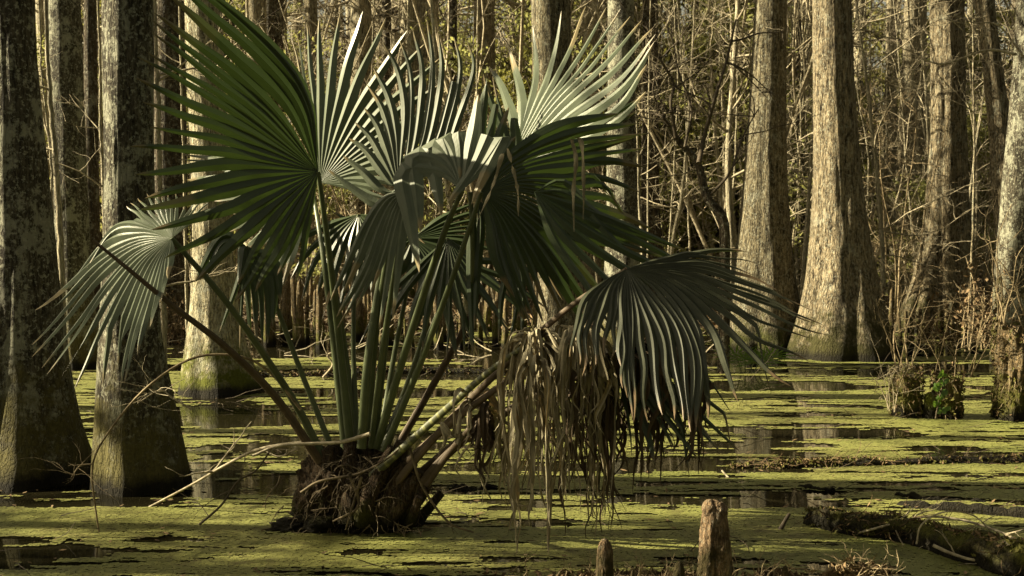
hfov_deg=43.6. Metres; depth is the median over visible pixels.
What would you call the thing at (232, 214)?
bare sapling
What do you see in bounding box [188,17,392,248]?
evergreen shrub
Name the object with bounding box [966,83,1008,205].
sapling
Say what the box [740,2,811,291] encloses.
sapling
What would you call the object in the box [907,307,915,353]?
cypress knee
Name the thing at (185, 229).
sapling
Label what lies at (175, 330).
dry shrub
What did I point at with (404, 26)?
sapling
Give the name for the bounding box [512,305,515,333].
cypress knee
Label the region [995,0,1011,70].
sapling
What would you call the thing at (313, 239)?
dry brush
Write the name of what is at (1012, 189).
swamp tree
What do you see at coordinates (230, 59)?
dry brush
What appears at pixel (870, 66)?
sapling
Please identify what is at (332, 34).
forest tree
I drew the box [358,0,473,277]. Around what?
sapling
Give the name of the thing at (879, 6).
sky
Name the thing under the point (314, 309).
cypress knee
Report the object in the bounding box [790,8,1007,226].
evergreen shrub
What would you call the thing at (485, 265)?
cypress knee
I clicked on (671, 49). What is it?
evergreen shrub
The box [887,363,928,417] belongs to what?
mossy stump
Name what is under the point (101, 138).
sapling
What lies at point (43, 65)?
dry brush
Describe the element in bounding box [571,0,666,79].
sapling
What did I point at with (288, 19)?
forest tree
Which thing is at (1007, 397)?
mossy stump
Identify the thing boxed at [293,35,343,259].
bare sapling
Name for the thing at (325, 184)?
bare sapling
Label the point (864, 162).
evergreen shrub
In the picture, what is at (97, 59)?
evergreen shrub
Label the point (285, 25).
swamp tree
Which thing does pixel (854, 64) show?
sapling
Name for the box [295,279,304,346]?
cypress knee
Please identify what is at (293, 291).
cypress knee
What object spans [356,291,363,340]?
cypress knee
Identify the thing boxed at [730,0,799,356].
swamp tree
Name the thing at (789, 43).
evergreen shrub
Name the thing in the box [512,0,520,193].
swamp tree
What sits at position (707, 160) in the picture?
evergreen shrub
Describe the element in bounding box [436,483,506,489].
mossy log
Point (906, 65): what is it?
forest tree
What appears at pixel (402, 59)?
forest tree
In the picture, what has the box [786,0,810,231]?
forest tree
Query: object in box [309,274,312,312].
cypress knee
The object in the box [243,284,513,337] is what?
dry shrub
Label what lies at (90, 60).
swamp tree
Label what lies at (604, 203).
dry brush
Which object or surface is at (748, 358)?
palmetto seedling
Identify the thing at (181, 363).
hanging vine
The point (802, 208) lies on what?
evergreen shrub
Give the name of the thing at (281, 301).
cypress knee
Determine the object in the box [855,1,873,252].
sapling
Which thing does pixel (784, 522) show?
stick
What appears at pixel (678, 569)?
cypress knee
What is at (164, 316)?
sapling
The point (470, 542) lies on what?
duckweed
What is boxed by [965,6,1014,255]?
sapling
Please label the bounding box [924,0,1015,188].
dry brush
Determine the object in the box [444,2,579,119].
bare sapling
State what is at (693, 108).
swamp tree
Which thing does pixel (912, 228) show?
sapling
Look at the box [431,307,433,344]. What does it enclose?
cypress knee
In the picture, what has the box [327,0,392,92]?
forest tree
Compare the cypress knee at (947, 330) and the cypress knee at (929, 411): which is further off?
the cypress knee at (947, 330)
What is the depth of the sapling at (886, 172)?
20.03 m
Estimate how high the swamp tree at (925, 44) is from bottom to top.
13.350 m
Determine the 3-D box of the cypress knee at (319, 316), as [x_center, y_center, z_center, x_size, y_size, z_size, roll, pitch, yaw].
[-2.096,0.368,13.934,0.141,0.871,0.132,-2,4,-20]
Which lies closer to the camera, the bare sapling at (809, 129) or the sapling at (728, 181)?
the sapling at (728, 181)
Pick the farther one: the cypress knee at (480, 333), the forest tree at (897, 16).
the forest tree at (897, 16)
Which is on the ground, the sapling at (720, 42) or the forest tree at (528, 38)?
the forest tree at (528, 38)
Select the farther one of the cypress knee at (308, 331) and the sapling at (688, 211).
the sapling at (688, 211)
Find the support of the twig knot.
attached to the hanging vine at (181, 363)
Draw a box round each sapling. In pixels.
[35,0,66,331]
[35,0,100,216]
[35,8,102,230]
[47,0,103,219]
[154,0,272,365]
[158,0,247,331]
[186,51,301,267]
[245,30,415,306]
[260,38,369,304]
[268,0,345,294]
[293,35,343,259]
[302,0,374,213]
[312,0,371,217]
[320,73,444,273]
[326,2,350,291]
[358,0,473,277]
[377,0,504,338]
[393,0,406,100]
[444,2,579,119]
[476,0,497,314]
[571,0,661,283]
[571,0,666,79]
[580,0,750,262]
[588,0,811,254]
[636,0,812,282]
[637,0,801,227]
[639,5,725,249]
[641,0,751,250]
[645,0,708,285]
[654,0,786,259]
[661,1,858,209]
[663,0,731,253]
[687,0,809,238]
[703,93,873,301]
[711,0,754,245]
[711,0,812,247]
[725,91,812,127]
[739,0,906,269]
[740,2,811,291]
[742,20,907,235]
[753,0,1003,309]
[787,0,914,229]
[788,61,937,272]
[798,1,884,267]
[804,10,905,118]
[808,115,922,231]
[812,1,924,243]
[853,0,1013,229]
[854,0,1011,277]
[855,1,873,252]
[856,0,928,241]
[856,71,963,322]
[857,0,884,114]
[858,2,1008,284]
[859,4,885,204]
[862,0,995,267]
[866,0,988,293]
[879,0,1013,334]
[892,68,984,217]
[919,191,994,254]
[925,63,1009,284]
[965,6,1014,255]
[966,23,1014,79]
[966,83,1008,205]
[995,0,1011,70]
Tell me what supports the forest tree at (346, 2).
on the ground
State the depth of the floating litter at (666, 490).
6.75 m
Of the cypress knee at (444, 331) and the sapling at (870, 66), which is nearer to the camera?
the cypress knee at (444, 331)
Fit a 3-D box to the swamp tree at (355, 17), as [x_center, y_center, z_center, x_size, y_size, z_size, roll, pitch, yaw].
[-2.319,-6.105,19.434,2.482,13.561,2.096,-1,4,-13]
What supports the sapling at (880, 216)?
on the ground
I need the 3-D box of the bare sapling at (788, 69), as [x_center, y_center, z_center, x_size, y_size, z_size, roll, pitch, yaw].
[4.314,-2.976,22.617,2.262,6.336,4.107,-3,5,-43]
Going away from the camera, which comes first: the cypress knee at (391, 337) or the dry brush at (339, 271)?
the cypress knee at (391, 337)
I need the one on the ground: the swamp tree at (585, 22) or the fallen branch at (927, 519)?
the swamp tree at (585, 22)
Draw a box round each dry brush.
[35,11,102,223]
[83,3,397,277]
[97,0,406,274]
[98,0,333,137]
[186,0,508,304]
[186,21,301,240]
[278,54,445,292]
[287,0,659,248]
[287,1,393,134]
[293,0,530,229]
[299,136,383,274]
[324,0,665,301]
[326,0,529,217]
[345,0,809,284]
[465,0,880,277]
[496,33,792,257]
[571,0,913,287]
[578,0,732,252]
[600,141,739,274]
[601,87,714,280]
[602,0,902,255]
[637,0,1006,271]
[787,43,929,254]
[855,37,985,203]
[860,145,995,300]
[872,80,1009,291]
[888,146,993,277]
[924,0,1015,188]
[929,105,995,276]
[971,0,1014,91]
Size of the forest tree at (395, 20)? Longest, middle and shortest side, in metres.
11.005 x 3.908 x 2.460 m
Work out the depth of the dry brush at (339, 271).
24.37 m
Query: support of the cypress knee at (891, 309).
on the ground
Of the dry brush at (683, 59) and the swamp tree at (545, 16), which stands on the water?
the dry brush at (683, 59)
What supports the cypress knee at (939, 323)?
on the ground
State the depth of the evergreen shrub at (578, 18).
23.70 m
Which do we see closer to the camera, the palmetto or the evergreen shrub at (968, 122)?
the palmetto
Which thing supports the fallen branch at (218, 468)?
on the water
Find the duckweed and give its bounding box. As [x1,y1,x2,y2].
[0,324,1023,575]
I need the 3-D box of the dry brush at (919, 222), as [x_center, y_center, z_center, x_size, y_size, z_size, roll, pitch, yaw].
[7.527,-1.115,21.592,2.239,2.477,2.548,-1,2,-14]
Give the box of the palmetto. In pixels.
[33,0,825,554]
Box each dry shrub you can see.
[159,285,278,343]
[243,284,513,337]
[794,256,807,302]
[868,332,935,411]
[872,255,968,369]
[882,258,989,350]
[905,275,1015,376]
[935,235,1022,350]
[957,199,1023,325]
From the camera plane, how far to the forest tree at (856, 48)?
34.09 m
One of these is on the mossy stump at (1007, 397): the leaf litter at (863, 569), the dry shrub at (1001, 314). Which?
the dry shrub at (1001, 314)
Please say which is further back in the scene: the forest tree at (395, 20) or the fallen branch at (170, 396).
the forest tree at (395, 20)
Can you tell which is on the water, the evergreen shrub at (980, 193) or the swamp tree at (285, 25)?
the evergreen shrub at (980, 193)
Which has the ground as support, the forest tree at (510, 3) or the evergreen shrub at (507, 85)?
the forest tree at (510, 3)
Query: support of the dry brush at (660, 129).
on the ground
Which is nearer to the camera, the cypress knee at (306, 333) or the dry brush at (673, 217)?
the cypress knee at (306, 333)
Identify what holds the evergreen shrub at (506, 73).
on the water
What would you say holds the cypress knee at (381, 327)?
on the ground
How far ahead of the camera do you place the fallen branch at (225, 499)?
6.01 m
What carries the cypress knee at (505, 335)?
on the ground
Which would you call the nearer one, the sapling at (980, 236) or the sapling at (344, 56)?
the sapling at (344, 56)
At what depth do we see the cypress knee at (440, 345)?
13.89 m
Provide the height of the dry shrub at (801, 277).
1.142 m
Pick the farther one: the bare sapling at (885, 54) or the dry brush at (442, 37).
the dry brush at (442, 37)
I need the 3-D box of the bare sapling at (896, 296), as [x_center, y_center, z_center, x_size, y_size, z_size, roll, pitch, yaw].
[4.529,-0.983,15.735,1.541,3.365,2.684,4,5,50]
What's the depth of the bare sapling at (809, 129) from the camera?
18.89 m
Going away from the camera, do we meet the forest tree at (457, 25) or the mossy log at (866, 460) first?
the mossy log at (866, 460)
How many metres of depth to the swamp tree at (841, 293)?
12.91 m
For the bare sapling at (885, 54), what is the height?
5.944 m
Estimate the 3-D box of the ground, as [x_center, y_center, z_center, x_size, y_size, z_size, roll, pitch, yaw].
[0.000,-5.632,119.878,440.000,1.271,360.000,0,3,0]
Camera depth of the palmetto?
5.56 m
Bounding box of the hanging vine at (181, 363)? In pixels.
[91,353,301,532]
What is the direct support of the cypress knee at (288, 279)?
on the ground
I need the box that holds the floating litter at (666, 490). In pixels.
[0,351,1021,575]
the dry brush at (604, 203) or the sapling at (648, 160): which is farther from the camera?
the dry brush at (604, 203)
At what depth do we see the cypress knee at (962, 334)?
14.86 m
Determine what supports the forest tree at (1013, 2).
on the ground
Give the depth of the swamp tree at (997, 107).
14.30 m
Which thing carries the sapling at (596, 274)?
on the ground
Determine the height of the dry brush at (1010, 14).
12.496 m
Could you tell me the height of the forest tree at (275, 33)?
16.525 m
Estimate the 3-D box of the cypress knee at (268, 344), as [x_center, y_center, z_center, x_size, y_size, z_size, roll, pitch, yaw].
[-2.701,0.303,14.136,0.127,1.003,0.148,-3,5,-26]
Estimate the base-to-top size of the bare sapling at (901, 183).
3.483 m
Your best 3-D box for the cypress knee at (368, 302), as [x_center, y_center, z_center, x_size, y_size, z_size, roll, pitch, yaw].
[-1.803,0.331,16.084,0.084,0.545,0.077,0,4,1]
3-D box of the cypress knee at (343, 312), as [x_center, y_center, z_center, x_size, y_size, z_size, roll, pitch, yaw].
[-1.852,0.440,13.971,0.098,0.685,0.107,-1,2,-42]
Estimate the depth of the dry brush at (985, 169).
26.85 m
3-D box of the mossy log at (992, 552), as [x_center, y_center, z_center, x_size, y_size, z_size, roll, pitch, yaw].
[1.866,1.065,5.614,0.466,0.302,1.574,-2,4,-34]
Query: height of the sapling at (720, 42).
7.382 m
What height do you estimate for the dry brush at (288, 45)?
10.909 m
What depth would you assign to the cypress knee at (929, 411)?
9.23 m
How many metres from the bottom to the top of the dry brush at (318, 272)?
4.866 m
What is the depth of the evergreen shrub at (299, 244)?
22.24 m
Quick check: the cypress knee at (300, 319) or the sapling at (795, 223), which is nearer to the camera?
the cypress knee at (300, 319)
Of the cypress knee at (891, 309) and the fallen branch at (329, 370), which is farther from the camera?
the cypress knee at (891, 309)
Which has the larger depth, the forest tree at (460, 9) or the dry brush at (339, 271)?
the forest tree at (460, 9)
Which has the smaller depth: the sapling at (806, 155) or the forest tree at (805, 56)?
the sapling at (806, 155)
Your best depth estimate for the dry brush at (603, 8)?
22.96 m
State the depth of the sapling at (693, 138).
22.38 m
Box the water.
[0,325,1023,575]
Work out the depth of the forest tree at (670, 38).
28.62 m
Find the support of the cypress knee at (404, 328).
in the water
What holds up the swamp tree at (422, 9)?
on the ground
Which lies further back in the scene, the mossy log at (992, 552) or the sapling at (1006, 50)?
the sapling at (1006, 50)
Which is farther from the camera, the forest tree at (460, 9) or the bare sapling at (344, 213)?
the forest tree at (460, 9)
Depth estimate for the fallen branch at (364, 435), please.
5.85 m
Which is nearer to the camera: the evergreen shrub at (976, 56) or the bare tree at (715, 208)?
the bare tree at (715, 208)
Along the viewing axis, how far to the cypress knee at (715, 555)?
4.77 m
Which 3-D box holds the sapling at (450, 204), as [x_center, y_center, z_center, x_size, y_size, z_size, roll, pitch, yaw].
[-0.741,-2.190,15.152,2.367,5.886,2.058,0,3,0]
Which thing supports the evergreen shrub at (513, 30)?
on the water
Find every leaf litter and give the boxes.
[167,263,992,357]
[474,541,904,575]
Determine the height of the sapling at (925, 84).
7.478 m
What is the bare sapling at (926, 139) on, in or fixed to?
on the ground
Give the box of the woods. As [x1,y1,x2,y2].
[35,0,1010,150]
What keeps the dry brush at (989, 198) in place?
on the water
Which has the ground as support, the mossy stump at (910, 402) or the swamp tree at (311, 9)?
the swamp tree at (311, 9)
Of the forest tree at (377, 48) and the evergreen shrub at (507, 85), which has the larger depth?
the forest tree at (377, 48)
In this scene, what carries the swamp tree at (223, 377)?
on the water
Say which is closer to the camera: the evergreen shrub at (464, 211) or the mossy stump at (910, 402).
the mossy stump at (910, 402)
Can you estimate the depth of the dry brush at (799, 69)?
22.31 m
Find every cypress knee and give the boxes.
[258,301,260,331]
[263,294,272,347]
[271,320,275,346]
[279,273,283,330]
[279,281,288,340]
[286,273,290,311]
[287,292,291,338]
[291,277,296,345]
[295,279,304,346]
[304,293,309,335]
[304,314,307,342]
[307,320,309,341]
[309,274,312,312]
[312,289,315,336]
[316,285,325,349]
[338,277,342,297]
[342,298,345,332]
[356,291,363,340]
[362,302,365,335]
[363,292,367,327]
[367,293,370,322]
[379,316,382,349]
[386,286,393,345]
[404,317,405,338]
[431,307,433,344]
[433,294,443,349]
[442,314,446,341]
[458,315,462,348]
[478,302,483,343]
[483,264,492,324]
[485,286,491,331]
[492,300,498,344]
[501,299,508,350]
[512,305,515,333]
[516,312,520,333]
[524,304,526,328]
[534,289,537,326]
[596,538,613,575]
[673,561,684,575]
[697,499,733,575]
[781,565,788,575]
[888,288,893,330]
[898,316,902,345]
[903,311,907,344]
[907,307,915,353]
[918,307,923,350]
[922,392,937,419]
[938,311,940,333]
[945,318,949,348]
[961,303,966,340]
[971,313,978,351]
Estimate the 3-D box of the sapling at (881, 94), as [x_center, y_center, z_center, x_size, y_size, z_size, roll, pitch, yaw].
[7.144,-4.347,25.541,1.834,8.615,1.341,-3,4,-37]
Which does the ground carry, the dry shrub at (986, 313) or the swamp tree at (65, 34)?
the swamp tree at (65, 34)
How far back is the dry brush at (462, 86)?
29.92 m
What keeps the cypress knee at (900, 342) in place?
on the ground
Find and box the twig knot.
[15,427,131,505]
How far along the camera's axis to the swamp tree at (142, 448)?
6.78 m
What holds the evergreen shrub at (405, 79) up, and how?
on the ground
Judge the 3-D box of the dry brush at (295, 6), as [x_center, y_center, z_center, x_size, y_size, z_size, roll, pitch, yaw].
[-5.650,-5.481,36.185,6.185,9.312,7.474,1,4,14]
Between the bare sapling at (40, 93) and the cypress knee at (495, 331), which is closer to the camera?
the cypress knee at (495, 331)
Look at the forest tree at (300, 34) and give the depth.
44.62 m
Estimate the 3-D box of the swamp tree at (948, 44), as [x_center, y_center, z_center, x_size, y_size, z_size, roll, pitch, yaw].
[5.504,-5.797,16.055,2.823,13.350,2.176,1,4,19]
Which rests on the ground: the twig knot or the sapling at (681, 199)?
the sapling at (681, 199)
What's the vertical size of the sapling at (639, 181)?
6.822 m
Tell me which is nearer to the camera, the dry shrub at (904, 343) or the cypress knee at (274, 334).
the dry shrub at (904, 343)
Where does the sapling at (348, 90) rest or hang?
on the ground
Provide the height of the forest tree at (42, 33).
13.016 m
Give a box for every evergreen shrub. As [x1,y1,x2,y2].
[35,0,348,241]
[36,0,188,175]
[99,139,191,273]
[186,3,347,254]
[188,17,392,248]
[232,127,336,271]
[287,6,373,85]
[320,83,406,259]
[337,23,472,111]
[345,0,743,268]
[347,147,445,213]
[375,27,602,223]
[438,0,673,247]
[442,5,638,211]
[443,66,679,219]
[444,36,511,212]
[450,0,890,275]
[459,190,468,225]
[471,0,707,279]
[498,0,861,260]
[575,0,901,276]
[601,73,746,271]
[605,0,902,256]
[662,15,901,196]
[663,5,879,143]
[683,75,739,248]
[683,105,812,275]
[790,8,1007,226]
[804,73,898,253]
[853,0,1015,264]
[855,0,1015,244]
[874,87,1008,262]
[888,115,995,275]
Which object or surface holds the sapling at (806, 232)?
on the ground
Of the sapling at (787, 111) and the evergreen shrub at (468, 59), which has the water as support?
the sapling at (787, 111)
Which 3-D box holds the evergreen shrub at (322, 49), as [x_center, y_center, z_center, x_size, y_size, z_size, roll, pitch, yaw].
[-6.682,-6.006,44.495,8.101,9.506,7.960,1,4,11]
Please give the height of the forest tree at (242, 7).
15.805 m
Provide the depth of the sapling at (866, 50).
24.03 m
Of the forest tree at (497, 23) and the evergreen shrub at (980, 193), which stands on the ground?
the forest tree at (497, 23)
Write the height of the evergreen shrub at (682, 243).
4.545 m
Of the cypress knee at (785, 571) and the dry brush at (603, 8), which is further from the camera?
the dry brush at (603, 8)
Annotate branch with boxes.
[110,344,210,414]
[148,422,300,506]
[190,441,271,524]
[252,432,370,456]
[304,329,350,377]
[856,495,1023,548]
[890,0,1023,109]
[916,491,1020,543]
[932,529,979,568]
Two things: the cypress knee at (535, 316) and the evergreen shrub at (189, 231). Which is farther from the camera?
the evergreen shrub at (189, 231)
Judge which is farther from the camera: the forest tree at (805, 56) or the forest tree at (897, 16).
the forest tree at (897, 16)
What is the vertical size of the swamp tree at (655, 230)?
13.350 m
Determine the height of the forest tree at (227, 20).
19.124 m
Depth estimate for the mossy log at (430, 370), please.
11.83 m
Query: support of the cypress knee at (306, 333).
on the ground
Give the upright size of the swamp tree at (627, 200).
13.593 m
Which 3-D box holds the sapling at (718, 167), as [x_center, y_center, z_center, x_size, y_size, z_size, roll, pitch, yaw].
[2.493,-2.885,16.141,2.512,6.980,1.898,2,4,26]
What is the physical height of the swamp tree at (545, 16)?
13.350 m
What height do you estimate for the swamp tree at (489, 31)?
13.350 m
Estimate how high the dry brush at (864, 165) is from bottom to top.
4.686 m
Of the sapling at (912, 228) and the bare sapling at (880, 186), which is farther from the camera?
the bare sapling at (880, 186)
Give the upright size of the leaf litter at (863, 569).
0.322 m
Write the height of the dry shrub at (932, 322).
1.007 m
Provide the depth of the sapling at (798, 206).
18.11 m
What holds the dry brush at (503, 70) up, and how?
on the water
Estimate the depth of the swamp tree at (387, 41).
24.67 m
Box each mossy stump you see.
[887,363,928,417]
[928,368,974,419]
[981,317,1023,422]
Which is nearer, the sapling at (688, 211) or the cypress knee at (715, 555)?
the cypress knee at (715, 555)
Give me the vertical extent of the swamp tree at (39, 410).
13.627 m
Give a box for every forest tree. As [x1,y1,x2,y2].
[35,0,98,177]
[187,0,236,276]
[235,2,344,61]
[237,0,245,49]
[266,0,304,303]
[287,0,329,137]
[287,0,467,60]
[317,0,447,190]
[318,0,345,69]
[318,0,374,79]
[324,0,349,204]
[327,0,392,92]
[330,5,499,56]
[345,0,462,86]
[377,0,401,92]
[379,0,531,64]
[457,6,506,43]
[458,0,531,43]
[495,0,537,290]
[636,0,706,70]
[659,1,680,81]
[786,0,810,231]
[789,0,878,254]
[805,0,929,296]
[867,0,902,74]
[928,0,980,135]
[965,0,1008,118]
[968,30,1012,93]
[981,0,1015,79]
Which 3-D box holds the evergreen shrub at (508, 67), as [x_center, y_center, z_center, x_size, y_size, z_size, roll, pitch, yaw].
[-0.085,-2.750,26.832,6.267,5.211,5.216,0,3,-7]
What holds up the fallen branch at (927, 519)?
on the mossy log at (992, 552)
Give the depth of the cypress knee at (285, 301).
14.87 m
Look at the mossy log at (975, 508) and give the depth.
6.35 m
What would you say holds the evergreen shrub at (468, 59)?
on the ground
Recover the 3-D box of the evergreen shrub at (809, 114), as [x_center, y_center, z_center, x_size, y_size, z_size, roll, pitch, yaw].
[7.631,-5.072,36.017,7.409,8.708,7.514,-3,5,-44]
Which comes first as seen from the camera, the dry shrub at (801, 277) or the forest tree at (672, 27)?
the dry shrub at (801, 277)
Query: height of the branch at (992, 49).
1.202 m
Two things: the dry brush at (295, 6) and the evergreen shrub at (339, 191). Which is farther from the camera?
the dry brush at (295, 6)
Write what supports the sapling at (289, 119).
on the water
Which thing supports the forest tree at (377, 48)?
on the ground
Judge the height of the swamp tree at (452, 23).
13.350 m
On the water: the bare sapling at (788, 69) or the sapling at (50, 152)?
the sapling at (50, 152)
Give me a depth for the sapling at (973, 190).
15.42 m
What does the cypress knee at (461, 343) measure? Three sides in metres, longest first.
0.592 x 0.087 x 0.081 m
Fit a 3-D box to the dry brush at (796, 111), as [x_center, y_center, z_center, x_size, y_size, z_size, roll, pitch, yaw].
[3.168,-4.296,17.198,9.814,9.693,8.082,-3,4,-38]
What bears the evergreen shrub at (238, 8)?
on the water
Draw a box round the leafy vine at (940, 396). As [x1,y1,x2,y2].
[932,370,950,418]
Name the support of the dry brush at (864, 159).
on the water
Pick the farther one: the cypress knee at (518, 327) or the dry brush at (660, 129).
the dry brush at (660, 129)
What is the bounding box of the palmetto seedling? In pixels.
[712,343,800,372]
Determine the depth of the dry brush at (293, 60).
25.39 m
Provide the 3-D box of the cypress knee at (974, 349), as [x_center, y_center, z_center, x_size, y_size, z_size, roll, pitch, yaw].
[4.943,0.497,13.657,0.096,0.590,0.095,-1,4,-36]
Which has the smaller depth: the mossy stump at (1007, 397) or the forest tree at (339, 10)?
the mossy stump at (1007, 397)
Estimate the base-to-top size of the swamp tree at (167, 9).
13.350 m
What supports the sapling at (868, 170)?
on the ground
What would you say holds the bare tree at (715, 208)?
on the ground
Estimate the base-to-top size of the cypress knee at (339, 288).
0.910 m
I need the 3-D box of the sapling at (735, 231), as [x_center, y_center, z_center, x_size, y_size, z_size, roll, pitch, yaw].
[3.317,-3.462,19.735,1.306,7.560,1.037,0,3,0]
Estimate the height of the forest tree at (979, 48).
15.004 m
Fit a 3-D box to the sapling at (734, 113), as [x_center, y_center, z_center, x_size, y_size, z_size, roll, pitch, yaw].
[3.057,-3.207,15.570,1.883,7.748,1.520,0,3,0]
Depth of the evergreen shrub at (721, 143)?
21.66 m
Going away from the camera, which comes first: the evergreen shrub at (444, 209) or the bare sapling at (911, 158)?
the bare sapling at (911, 158)
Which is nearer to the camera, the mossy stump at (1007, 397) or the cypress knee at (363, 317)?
the mossy stump at (1007, 397)
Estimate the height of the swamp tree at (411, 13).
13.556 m
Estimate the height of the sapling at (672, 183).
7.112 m
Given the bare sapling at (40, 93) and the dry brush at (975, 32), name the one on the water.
the bare sapling at (40, 93)
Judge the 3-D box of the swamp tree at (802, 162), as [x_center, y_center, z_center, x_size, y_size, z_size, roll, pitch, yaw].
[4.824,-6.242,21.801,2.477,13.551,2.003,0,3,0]
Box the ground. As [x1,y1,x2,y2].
[190,245,994,330]
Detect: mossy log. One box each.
[258,361,507,377]
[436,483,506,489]
[724,439,1023,470]
[793,489,1023,575]
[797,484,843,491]
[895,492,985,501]
[896,500,1023,517]
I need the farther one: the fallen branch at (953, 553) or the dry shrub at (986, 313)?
the dry shrub at (986, 313)
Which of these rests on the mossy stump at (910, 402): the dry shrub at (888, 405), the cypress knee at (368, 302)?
the dry shrub at (888, 405)
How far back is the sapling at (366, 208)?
17.12 m
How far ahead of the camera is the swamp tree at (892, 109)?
22.77 m
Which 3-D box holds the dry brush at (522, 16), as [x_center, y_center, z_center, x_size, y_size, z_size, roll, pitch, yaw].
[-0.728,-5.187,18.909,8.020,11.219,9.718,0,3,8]
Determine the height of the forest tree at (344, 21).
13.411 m
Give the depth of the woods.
51.91 m
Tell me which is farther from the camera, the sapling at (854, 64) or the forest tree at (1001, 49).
the forest tree at (1001, 49)
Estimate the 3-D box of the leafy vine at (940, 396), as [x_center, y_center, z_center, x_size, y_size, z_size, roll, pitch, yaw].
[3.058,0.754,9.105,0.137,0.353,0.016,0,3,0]
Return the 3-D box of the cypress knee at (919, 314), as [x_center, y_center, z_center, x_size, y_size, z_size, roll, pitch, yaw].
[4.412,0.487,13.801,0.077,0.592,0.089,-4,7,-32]
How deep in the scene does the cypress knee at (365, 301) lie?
15.92 m
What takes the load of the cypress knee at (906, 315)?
on the ground
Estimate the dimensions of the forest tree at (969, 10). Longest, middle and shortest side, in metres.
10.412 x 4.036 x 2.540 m
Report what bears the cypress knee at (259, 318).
on the ground
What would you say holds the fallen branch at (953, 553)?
on the mossy log at (992, 552)
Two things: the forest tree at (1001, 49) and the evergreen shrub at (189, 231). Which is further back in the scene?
the forest tree at (1001, 49)
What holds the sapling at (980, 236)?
on the ground
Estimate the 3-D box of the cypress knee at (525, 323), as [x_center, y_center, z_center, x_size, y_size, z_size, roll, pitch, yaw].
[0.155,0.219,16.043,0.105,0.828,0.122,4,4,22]
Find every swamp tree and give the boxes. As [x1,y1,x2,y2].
[0,0,91,492]
[48,0,98,370]
[84,0,100,312]
[89,0,192,496]
[154,0,189,340]
[178,0,264,398]
[243,0,267,303]
[283,0,287,118]
[304,0,318,288]
[349,0,372,300]
[379,0,390,198]
[406,0,416,296]
[417,0,439,232]
[446,0,457,233]
[473,0,495,305]
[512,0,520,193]
[531,0,578,353]
[579,0,601,292]
[600,0,645,351]
[641,0,661,298]
[683,1,698,257]
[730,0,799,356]
[785,0,901,362]
[793,0,805,284]
[883,0,897,285]
[894,0,990,333]
[915,0,926,248]
[974,0,1008,242]
[989,0,1023,362]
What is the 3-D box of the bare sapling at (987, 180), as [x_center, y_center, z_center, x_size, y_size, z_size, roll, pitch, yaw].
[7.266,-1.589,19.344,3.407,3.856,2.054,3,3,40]
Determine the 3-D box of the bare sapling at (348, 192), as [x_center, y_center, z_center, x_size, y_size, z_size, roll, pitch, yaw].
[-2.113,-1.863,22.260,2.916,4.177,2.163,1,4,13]
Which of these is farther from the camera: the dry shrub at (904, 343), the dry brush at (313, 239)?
the dry brush at (313, 239)
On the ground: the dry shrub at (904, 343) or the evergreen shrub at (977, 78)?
the evergreen shrub at (977, 78)
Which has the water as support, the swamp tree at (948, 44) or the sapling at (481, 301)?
the sapling at (481, 301)
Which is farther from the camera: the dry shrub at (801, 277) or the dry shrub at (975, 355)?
the dry shrub at (801, 277)
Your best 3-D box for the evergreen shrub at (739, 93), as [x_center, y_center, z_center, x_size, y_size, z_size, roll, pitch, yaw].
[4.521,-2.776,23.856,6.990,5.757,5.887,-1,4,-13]
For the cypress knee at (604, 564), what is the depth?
4.80 m
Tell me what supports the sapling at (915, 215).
on the ground
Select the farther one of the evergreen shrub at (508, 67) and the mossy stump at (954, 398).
the evergreen shrub at (508, 67)
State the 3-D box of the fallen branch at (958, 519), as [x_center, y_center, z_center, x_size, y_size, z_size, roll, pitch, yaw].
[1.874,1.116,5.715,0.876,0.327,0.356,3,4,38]
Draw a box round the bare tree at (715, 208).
[583,0,816,373]
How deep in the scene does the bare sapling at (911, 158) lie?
20.88 m
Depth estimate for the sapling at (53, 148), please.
9.45 m
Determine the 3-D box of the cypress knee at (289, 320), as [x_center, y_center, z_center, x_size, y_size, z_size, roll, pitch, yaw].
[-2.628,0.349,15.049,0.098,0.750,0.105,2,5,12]
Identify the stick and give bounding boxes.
[778,512,790,530]
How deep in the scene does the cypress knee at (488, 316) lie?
15.82 m
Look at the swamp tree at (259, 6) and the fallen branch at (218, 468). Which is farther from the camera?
the swamp tree at (259, 6)
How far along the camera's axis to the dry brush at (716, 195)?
19.93 m
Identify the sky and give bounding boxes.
[35,0,1010,125]
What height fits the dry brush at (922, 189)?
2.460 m
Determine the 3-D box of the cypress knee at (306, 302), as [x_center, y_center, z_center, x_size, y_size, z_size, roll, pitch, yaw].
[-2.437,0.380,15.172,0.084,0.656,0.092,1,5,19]
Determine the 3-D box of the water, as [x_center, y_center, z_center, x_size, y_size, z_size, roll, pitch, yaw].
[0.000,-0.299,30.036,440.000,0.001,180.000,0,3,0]

